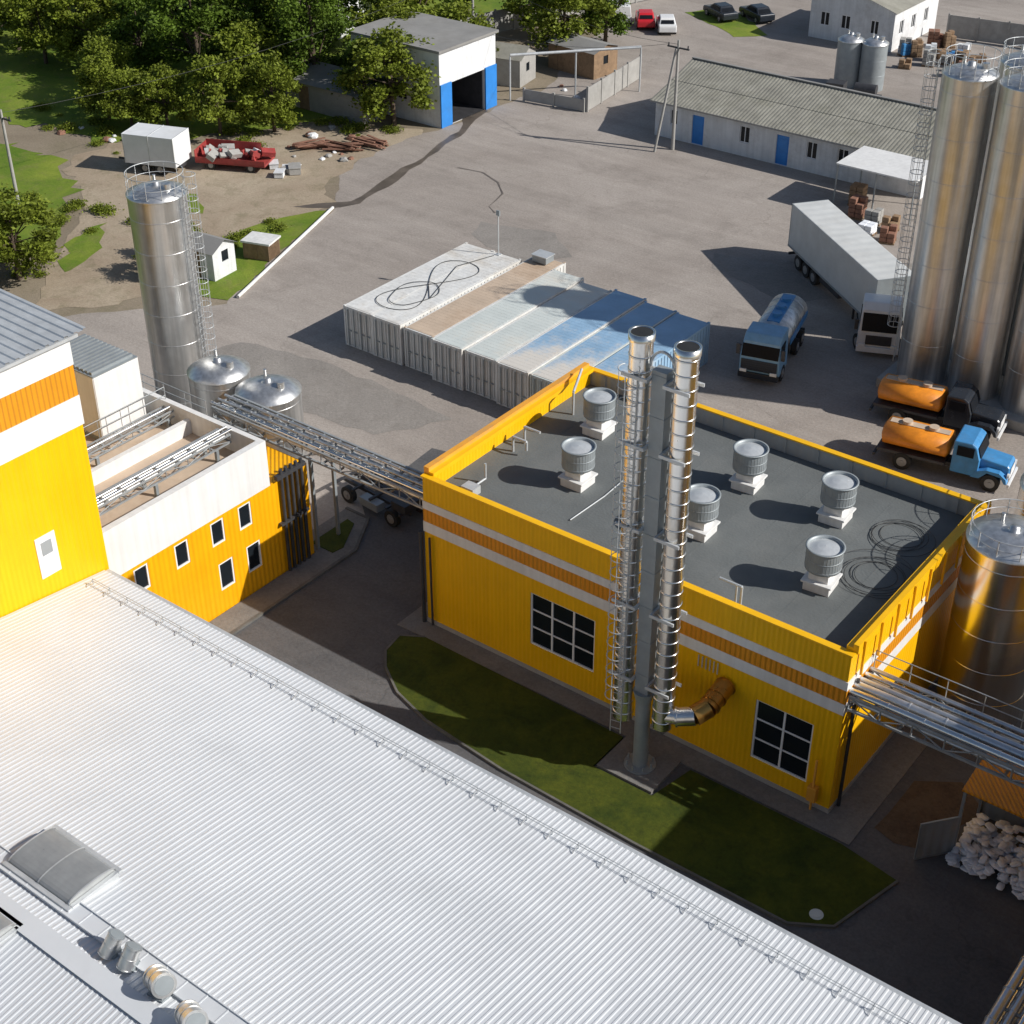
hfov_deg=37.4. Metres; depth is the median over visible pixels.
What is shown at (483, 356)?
shipping container
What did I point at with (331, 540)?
lawn patch
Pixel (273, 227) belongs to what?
shrub
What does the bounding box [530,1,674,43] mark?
overhead wire
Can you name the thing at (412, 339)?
door
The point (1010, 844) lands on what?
sack
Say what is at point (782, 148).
door
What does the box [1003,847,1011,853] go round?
sack
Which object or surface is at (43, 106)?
shrub
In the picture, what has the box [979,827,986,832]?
sack
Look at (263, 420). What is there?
pipe bridge
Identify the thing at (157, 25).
tree
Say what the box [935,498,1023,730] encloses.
storage tank
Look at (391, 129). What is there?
shrub
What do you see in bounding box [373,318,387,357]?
door
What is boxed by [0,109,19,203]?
utility pole
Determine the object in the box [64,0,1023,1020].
yard
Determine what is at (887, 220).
pallet stack
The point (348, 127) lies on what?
shrub
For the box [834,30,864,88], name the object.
water tank
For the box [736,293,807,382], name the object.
tanker truck
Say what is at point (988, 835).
sack
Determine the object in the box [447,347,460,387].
door
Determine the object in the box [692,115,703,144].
door
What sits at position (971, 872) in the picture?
sack
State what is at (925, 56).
pallet stack
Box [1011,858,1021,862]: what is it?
sack
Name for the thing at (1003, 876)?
sack
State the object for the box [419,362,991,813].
boiler building
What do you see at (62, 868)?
barrel skylight
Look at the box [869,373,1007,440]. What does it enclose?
tank truck
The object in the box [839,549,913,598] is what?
cable coil
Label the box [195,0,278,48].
tree
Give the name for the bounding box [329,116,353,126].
shrub
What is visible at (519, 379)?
door
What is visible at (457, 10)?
tree
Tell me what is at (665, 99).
pole brace
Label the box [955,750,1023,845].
sack shelter
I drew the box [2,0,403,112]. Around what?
overhead wire
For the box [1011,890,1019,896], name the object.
sack
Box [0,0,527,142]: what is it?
grass bank
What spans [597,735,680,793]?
pavement pad
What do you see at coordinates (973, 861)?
sack
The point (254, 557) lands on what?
window
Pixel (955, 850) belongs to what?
sack
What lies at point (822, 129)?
store building
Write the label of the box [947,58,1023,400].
storage silo
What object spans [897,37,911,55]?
pallet stack
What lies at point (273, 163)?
scrap crate
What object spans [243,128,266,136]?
shrub
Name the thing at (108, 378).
roof penthouse
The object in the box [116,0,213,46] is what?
tree
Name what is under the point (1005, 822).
sack
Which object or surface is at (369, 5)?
distant house
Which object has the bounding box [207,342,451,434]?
asphalt patch
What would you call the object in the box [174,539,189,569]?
window
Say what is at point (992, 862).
sack
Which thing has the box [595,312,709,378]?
shipping container
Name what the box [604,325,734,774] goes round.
twin flue chimney
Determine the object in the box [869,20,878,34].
window
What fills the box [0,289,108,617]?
production building
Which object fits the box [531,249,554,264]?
roof unit
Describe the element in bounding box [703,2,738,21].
parked car
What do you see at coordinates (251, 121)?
shrub
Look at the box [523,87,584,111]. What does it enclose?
concrete fence
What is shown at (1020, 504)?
storage tank
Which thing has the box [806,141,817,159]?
window
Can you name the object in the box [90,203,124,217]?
shrub
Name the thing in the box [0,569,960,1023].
factory hall
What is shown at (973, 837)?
sack
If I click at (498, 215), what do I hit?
lamp pole
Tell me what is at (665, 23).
parked car
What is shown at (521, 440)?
roof vent pipe
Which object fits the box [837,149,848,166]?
window
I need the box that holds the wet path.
[294,110,487,207]
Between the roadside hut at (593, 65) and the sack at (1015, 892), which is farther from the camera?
the roadside hut at (593, 65)
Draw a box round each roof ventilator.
[558,436,597,492]
[580,387,617,440]
[687,483,720,542]
[729,439,768,494]
[800,534,845,596]
[816,470,858,528]
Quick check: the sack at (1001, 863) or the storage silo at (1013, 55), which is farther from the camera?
the storage silo at (1013, 55)
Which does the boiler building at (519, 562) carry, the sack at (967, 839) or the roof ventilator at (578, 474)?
the roof ventilator at (578, 474)
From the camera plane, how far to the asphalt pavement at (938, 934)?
53.69 m
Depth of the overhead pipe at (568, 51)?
119.48 m
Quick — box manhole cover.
[809,909,823,919]
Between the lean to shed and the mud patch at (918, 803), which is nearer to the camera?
the mud patch at (918, 803)
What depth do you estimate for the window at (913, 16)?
132.74 m
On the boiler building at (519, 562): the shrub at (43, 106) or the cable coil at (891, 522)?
the cable coil at (891, 522)
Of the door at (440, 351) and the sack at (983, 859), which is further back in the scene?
the door at (440, 351)
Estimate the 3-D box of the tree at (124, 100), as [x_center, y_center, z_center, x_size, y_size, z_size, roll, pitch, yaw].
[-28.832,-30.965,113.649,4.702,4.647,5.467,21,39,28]
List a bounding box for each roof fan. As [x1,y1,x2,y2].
[98,928,124,959]
[116,941,142,972]
[142,964,176,1003]
[174,999,208,1023]
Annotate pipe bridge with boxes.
[210,394,422,548]
[847,650,1023,787]
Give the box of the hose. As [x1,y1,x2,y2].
[376,255,493,309]
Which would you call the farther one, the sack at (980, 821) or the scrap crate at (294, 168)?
the scrap crate at (294, 168)
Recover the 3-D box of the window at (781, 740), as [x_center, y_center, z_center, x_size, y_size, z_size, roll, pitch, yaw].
[9.683,8.157,54.178,2.300,2.750,0.100,23,40,31]
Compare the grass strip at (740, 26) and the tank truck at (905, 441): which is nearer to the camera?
the tank truck at (905, 441)
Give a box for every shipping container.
[343,242,492,353]
[371,250,521,365]
[404,257,565,375]
[431,269,583,390]
[465,281,611,400]
[496,289,646,408]
[530,301,676,396]
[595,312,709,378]
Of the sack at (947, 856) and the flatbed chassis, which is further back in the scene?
the flatbed chassis
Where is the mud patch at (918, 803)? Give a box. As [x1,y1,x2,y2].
[874,781,978,847]
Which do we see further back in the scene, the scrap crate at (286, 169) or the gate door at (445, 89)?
the gate door at (445, 89)
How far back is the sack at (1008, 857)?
51.79 m
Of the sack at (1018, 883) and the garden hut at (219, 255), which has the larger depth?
the garden hut at (219, 255)
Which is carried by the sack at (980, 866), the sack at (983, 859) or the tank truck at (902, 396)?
the sack at (983, 859)
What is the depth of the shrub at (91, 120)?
115.84 m
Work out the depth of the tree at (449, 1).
135.77 m
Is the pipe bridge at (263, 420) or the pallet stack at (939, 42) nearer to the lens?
the pipe bridge at (263, 420)
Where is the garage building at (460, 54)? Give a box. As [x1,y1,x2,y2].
[347,11,498,127]
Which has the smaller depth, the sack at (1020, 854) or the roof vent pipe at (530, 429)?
the sack at (1020, 854)
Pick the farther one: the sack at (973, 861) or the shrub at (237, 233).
the shrub at (237, 233)
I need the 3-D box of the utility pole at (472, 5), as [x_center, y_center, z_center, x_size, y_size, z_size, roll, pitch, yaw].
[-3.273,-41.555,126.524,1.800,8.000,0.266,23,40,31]
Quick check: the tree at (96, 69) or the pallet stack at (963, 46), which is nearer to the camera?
the tree at (96, 69)
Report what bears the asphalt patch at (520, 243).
on the yard at (608, 196)
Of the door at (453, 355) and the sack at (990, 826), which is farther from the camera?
the door at (453, 355)
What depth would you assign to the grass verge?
94.42 m
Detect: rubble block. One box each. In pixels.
[57,130,65,134]
[102,136,110,141]
[108,138,115,142]
[307,132,317,137]
[339,157,347,161]
[346,134,355,140]
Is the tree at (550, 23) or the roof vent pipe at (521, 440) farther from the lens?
the tree at (550, 23)
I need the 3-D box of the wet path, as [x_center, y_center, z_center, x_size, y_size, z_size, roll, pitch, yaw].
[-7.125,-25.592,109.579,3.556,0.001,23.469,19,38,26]
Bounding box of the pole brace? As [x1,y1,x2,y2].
[653,48,676,151]
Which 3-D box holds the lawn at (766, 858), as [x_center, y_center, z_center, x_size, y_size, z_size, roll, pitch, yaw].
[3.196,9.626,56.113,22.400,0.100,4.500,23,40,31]
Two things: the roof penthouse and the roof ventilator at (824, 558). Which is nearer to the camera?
the roof ventilator at (824, 558)
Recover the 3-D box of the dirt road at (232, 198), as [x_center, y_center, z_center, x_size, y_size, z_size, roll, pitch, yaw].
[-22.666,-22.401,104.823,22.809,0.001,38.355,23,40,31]
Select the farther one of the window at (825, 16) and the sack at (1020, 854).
the window at (825, 16)
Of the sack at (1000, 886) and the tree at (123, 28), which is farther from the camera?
the tree at (123, 28)
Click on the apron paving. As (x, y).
(404, 722)
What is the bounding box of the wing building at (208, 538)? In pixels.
[85,387,313,621]
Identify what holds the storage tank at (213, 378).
on the yard at (608, 196)
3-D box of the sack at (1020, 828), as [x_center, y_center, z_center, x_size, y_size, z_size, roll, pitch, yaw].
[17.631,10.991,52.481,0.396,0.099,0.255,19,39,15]
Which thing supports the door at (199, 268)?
in the garden hut at (219, 255)
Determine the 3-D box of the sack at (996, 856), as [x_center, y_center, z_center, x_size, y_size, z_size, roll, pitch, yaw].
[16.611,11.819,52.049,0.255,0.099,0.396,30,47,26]
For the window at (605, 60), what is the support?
in the roadside hut at (593, 65)
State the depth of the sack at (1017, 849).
51.89 m
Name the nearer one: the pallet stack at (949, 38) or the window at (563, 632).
the window at (563, 632)
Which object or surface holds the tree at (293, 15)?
on the grass bank
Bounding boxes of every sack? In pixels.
[945,854,956,859]
[946,859,957,863]
[947,857,955,865]
[952,846,959,853]
[959,847,968,854]
[960,836,971,842]
[960,865,967,872]
[961,842,969,851]
[961,856,972,860]
[967,846,976,853]
[967,852,977,856]
[967,858,977,864]
[968,870,977,875]
[970,824,980,827]
[970,834,980,839]
[972,844,980,852]
[973,863,983,870]
[974,828,980,835]
[975,818,984,825]
[977,835,988,841]
[977,868,984,875]
[978,813,988,820]
[978,855,987,863]
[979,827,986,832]
[981,832,991,837]
[981,840,989,846]
[981,846,988,855]
[984,848,994,855]
[984,865,994,873]
[985,822,995,831]
[989,838,998,847]
[989,859,997,868]
[990,851,998,859]
[993,863,1001,871]
[995,821,1005,828]
[996,850,1004,855]
[996,882,1004,890]
[997,859,1005,867]
[998,841,1007,849]
[999,820,1010,824]
[999,872,1008,881]
[1002,834,1013,841]
[1003,829,1014,833]
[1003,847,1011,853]
[1005,854,1012,862]
[1006,867,1017,873]
[1007,841,1013,847]
[1010,861,1021,866]
[1010,874,1017,881]
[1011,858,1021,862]
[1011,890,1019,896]
[1012,886,1023,891]
[1013,825,1018,833]
[1014,847,1023,852]
[1015,825,1023,832]
[1016,835,1023,842]
[1016,878,1023,887]
[1017,851,1023,858]
[1017,892,1023,899]
[1019,871,1023,880]
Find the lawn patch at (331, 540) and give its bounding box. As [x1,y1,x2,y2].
[313,519,353,552]
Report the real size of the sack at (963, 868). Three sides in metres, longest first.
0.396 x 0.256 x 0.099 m
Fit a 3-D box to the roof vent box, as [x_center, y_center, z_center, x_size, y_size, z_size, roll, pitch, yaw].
[-1.410,-1.297,60.067,0.600,0.900,1.243,23,40,31]
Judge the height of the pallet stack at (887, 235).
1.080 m
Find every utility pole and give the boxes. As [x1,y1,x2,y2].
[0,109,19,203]
[471,0,473,18]
[667,40,689,149]
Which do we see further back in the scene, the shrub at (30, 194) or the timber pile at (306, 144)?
the timber pile at (306, 144)
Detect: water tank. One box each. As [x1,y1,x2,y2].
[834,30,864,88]
[858,33,888,91]
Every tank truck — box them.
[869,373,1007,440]
[872,416,1017,491]
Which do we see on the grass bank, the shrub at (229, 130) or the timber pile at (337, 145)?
the shrub at (229, 130)
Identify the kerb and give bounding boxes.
[230,507,369,634]
[236,206,333,298]
[384,634,898,928]
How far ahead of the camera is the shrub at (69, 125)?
114.72 m
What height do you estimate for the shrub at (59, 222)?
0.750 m
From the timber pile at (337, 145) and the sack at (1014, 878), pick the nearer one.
the sack at (1014, 878)
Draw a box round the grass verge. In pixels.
[198,210,326,299]
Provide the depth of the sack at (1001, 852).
52.10 m
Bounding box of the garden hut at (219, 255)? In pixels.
[192,231,236,281]
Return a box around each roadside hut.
[495,41,536,87]
[546,33,619,79]
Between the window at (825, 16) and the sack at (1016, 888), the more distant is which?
the window at (825, 16)
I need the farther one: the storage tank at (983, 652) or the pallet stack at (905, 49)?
the pallet stack at (905, 49)
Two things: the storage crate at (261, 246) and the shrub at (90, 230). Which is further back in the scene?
the shrub at (90, 230)
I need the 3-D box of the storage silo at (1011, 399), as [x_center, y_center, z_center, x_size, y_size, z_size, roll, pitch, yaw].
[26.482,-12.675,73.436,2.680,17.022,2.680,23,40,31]
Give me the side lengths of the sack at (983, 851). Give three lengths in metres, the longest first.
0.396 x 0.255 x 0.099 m
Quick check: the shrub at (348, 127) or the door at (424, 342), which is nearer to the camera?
the door at (424, 342)
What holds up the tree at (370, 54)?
on the ground at (37, 139)
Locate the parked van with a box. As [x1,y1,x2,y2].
[614,0,631,23]
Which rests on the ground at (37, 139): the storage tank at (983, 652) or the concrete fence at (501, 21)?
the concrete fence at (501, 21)
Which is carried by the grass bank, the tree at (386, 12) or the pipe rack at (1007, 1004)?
the tree at (386, 12)
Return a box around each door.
[34,530,61,578]
[194,251,201,276]
[299,86,309,109]
[345,308,359,346]
[358,312,371,351]
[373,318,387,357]
[386,323,400,362]
[406,330,419,368]
[419,335,431,373]
[433,342,447,382]
[440,81,452,127]
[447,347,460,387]
[467,353,480,393]
[481,358,494,398]
[485,64,496,109]
[498,365,512,406]
[513,370,526,406]
[532,377,546,395]
[558,49,563,70]
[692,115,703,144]
[775,134,789,165]
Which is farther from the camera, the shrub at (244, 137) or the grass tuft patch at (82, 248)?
the shrub at (244, 137)
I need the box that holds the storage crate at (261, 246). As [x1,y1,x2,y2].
[240,231,280,261]
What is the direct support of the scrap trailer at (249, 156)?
on the dirt road at (232, 198)
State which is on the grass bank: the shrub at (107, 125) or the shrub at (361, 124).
the shrub at (107, 125)
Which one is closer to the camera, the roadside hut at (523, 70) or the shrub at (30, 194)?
the shrub at (30, 194)
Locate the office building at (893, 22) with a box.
[808,0,938,51]
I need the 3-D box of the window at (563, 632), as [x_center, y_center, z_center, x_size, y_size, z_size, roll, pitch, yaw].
[1.996,4.649,58.894,3.080,2.550,0.100,23,40,31]
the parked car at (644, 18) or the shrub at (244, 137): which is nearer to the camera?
the shrub at (244, 137)
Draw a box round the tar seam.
[458,167,503,212]
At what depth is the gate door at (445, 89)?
114.34 m
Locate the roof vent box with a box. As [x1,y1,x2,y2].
[461,463,486,494]
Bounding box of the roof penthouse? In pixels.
[70,334,146,440]
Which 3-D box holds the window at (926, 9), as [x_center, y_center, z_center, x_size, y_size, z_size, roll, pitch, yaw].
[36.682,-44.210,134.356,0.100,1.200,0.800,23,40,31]
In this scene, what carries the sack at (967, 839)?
on the sack
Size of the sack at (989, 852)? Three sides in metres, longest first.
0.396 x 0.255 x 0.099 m
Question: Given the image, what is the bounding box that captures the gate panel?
[913,816,960,859]
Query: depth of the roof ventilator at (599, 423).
63.10 m
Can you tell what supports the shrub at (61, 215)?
on the grass field
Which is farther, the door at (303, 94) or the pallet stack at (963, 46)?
the pallet stack at (963, 46)
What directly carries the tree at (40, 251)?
on the ground at (37, 139)
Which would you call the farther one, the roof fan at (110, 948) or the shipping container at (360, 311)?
the shipping container at (360, 311)
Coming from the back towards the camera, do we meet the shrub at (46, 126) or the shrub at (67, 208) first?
the shrub at (46, 126)
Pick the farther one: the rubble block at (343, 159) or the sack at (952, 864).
the rubble block at (343, 159)
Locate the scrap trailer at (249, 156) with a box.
[194,138,275,172]
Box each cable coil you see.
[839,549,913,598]
[871,519,935,556]
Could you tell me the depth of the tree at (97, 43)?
117.75 m
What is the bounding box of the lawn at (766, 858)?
[387,636,895,924]
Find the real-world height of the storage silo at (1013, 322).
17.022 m
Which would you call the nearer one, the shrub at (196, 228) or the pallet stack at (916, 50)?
the shrub at (196, 228)
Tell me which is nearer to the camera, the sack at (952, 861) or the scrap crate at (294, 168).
the sack at (952, 861)
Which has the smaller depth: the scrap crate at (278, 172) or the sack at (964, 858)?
the sack at (964, 858)
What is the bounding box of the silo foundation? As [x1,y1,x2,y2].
[876,359,1023,432]
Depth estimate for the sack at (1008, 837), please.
52.08 m
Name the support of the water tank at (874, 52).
on the yard at (608, 196)
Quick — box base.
[826,78,881,95]
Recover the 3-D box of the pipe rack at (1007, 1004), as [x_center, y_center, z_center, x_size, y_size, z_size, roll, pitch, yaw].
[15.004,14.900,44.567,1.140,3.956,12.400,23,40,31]
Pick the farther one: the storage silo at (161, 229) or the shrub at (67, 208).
the shrub at (67, 208)
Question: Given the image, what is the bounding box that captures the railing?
[140,373,206,414]
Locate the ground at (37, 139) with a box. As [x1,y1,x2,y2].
[0,11,593,316]
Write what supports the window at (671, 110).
in the store building at (822, 129)
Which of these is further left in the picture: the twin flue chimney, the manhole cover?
the twin flue chimney
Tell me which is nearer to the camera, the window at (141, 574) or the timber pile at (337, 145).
the window at (141, 574)
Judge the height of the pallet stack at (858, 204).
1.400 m
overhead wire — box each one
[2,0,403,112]
[494,35,661,47]
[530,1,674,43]
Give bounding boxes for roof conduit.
[570,480,622,520]
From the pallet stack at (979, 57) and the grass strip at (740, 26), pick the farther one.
the grass strip at (740, 26)
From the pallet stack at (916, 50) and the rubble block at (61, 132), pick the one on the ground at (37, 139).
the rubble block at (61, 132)
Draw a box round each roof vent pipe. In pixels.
[512,435,527,451]
[523,426,540,443]
[572,368,582,414]
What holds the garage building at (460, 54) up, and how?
on the ground at (37, 139)
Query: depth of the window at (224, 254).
92.19 m
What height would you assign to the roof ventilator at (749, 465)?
1.800 m
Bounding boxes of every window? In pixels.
[133,563,150,588]
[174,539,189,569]
[210,517,224,546]
[218,557,234,589]
[221,249,227,261]
[238,501,251,530]
[246,539,261,572]
[398,87,406,99]
[531,593,594,671]
[603,55,607,63]
[670,110,677,124]
[740,126,749,143]
[750,700,813,781]
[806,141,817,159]
[820,11,829,25]
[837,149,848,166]
[840,15,850,29]
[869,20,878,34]
[899,20,903,33]
[911,13,915,27]
[923,7,927,21]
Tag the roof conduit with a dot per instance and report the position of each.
(596, 501)
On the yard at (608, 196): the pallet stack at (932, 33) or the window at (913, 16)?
the pallet stack at (932, 33)
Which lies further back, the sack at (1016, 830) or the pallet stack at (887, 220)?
the pallet stack at (887, 220)
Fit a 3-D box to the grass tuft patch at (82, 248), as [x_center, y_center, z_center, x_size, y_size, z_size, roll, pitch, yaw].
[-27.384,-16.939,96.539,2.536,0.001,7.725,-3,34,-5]
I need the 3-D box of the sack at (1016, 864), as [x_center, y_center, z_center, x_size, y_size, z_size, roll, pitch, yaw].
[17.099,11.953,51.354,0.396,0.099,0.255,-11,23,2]
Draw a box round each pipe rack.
[83,387,174,465]
[96,426,231,515]
[982,955,1023,1023]
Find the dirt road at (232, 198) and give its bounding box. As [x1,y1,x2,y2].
[36,121,422,309]
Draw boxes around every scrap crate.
[269,159,278,169]
[273,168,285,177]
[280,165,289,174]
[288,162,300,174]
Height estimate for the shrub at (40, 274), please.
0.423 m
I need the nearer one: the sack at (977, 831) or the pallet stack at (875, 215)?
the sack at (977, 831)
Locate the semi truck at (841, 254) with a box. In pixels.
[788,200,910,354]
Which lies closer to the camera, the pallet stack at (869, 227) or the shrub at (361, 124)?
the pallet stack at (869, 227)
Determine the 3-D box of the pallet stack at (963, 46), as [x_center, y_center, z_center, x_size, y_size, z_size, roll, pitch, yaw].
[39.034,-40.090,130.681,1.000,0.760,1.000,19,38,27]
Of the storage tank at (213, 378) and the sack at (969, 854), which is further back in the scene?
the storage tank at (213, 378)
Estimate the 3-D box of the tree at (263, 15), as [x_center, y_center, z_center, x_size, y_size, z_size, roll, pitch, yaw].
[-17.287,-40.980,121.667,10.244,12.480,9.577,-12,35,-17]
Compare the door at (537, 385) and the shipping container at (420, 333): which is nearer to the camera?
the door at (537, 385)
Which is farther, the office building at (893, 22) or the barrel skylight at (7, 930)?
the office building at (893, 22)
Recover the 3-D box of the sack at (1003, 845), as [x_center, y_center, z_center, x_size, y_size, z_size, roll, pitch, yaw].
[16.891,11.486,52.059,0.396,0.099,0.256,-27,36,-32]
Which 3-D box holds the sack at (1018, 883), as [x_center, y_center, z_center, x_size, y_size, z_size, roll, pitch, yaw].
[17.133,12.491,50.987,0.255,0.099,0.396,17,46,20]
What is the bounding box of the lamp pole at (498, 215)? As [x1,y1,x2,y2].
[495,210,501,255]
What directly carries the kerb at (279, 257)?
on the grass verge
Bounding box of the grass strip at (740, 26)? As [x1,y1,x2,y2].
[685,10,765,36]
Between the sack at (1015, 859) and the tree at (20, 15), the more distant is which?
the tree at (20, 15)
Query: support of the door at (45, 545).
in the production building at (51, 538)
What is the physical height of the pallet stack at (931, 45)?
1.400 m
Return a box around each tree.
[0,0,44,50]
[0,0,83,63]
[0,183,69,279]
[40,0,125,62]
[64,45,139,119]
[72,35,142,89]
[93,0,149,20]
[97,69,162,126]
[98,0,191,72]
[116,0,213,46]
[130,60,191,125]
[134,0,260,95]
[179,53,262,135]
[189,16,303,104]
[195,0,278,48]
[232,49,304,131]
[234,0,342,59]
[263,0,356,78]
[273,0,375,46]
[326,35,406,107]
[327,21,441,125]
[340,0,429,66]
[358,0,442,22]
[429,0,498,50]
[434,0,499,12]
[501,0,578,35]
[511,0,621,49]
[577,0,633,41]
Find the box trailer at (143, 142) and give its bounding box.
[119,122,191,174]
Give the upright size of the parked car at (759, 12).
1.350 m
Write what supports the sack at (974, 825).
on the sack
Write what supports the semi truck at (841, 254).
on the yard at (608, 196)
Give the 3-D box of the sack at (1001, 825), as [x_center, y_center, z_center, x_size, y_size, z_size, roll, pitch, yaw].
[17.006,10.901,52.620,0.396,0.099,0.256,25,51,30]
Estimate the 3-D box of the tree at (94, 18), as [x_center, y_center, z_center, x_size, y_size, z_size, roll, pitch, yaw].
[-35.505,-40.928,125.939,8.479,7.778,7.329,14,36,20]
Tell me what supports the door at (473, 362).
in the shipping container at (483, 356)
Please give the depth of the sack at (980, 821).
52.83 m
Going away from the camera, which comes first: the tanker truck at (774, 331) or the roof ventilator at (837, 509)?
the roof ventilator at (837, 509)
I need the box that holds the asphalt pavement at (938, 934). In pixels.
[234,448,1023,1023]
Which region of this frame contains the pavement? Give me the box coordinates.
[397,602,941,845]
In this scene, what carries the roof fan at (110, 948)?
on the factory hall
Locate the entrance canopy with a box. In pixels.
[833,146,928,224]
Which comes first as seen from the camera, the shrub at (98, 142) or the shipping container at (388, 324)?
the shipping container at (388, 324)
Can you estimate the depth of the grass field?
106.32 m
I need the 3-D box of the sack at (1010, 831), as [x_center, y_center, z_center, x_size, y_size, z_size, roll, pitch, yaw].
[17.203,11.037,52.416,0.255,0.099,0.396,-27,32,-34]
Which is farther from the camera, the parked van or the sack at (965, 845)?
the parked van
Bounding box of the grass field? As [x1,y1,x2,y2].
[0,143,84,262]
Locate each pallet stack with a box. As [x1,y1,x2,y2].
[847,182,867,205]
[848,194,868,220]
[858,220,877,235]
[864,207,883,227]
[878,224,897,244]
[881,214,900,231]
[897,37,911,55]
[897,42,911,56]
[898,57,911,69]
[910,38,922,57]
[921,48,936,67]
[925,43,936,50]
[927,28,939,43]
[933,33,942,47]
[936,48,947,58]
[940,54,953,64]
[942,30,956,48]
[953,49,968,63]
[957,42,970,51]
[963,55,975,60]
[975,53,986,63]
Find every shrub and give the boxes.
[6,269,26,276]
[19,189,45,202]
[32,269,52,279]
[33,99,55,111]
[39,124,54,131]
[42,213,70,228]
[52,118,84,131]
[54,212,73,222]
[57,203,82,212]
[62,198,87,208]
[80,114,108,124]
[81,202,110,213]
[82,227,98,234]
[88,124,114,135]
[88,138,105,146]
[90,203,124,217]
[96,122,117,130]
[191,221,206,232]
[213,123,246,136]
[223,229,245,242]
[232,134,254,141]
[237,116,257,124]
[239,228,261,235]
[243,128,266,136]
[263,217,279,224]
[265,220,291,233]
[282,124,294,130]
[307,116,333,125]
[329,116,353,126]
[338,124,359,134]
[339,123,357,133]
[348,120,373,131]
[383,124,403,133]
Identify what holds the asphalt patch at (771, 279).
on the yard at (608, 196)
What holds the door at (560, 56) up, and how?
in the roadside hut at (593, 65)
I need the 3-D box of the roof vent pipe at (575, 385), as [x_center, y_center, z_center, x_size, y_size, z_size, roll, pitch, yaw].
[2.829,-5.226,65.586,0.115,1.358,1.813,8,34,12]
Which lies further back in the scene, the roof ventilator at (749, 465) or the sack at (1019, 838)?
the roof ventilator at (749, 465)
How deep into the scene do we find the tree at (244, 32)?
115.81 m
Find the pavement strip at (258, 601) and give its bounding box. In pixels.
[209,509,365,632]
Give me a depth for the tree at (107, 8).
131.91 m
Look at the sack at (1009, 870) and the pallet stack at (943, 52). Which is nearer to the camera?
the sack at (1009, 870)
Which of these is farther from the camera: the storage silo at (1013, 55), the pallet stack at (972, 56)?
the pallet stack at (972, 56)
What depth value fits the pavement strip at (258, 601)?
66.20 m
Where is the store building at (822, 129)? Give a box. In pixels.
[650,57,936,198]
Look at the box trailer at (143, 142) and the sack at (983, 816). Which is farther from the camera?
the box trailer at (143, 142)
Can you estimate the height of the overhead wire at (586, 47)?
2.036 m
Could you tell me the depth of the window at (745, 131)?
109.11 m
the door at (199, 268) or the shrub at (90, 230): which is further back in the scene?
the shrub at (90, 230)
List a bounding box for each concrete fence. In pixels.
[460,0,643,33]
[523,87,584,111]
[586,54,641,111]
[946,13,1023,46]
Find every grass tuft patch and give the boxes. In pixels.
[58,223,105,271]
[187,193,203,213]
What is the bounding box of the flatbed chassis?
[336,468,422,526]
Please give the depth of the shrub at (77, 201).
102.00 m
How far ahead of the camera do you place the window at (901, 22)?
131.13 m
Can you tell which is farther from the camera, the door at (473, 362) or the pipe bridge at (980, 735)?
the door at (473, 362)
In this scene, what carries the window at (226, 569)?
in the wing building at (208, 538)
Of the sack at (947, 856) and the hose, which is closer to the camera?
the sack at (947, 856)
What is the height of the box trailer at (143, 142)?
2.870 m
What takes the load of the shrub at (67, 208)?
on the grass field
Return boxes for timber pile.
[291,137,330,148]
[322,139,363,150]
[349,134,388,148]
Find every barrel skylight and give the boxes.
[0,908,20,944]
[1,824,122,912]
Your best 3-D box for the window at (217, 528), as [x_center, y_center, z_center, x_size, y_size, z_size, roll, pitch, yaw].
[-12.156,0.825,62.302,0.100,1.150,0.720,23,40,31]
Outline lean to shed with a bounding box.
[286,60,386,122]
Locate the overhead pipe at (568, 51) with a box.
[509,45,641,100]
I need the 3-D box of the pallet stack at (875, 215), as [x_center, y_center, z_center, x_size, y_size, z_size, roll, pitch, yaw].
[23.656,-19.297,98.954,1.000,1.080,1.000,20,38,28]
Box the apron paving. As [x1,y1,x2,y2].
[369,707,485,769]
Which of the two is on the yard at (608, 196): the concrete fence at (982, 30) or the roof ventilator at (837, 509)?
the concrete fence at (982, 30)
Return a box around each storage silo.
[124,161,216,408]
[887,43,1001,383]
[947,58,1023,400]
[949,36,1023,359]
[999,279,1023,415]
[1002,263,1023,375]
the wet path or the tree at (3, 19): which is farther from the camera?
the tree at (3, 19)
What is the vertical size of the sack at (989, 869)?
0.099 m
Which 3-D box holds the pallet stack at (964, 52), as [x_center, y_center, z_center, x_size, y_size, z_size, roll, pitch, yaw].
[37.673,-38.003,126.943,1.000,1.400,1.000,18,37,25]
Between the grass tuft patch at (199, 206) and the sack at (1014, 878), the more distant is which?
the grass tuft patch at (199, 206)
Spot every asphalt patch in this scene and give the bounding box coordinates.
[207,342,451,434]
[472,222,571,261]
[712,253,832,301]
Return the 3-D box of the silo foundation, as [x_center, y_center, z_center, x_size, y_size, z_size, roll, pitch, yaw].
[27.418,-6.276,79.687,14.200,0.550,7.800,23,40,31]
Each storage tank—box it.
[187,349,250,426]
[235,368,308,486]
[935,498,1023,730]
[1014,473,1023,515]
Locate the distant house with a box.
[274,0,370,39]
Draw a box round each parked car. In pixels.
[635,9,655,28]
[656,14,676,33]
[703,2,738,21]
[739,3,774,23]

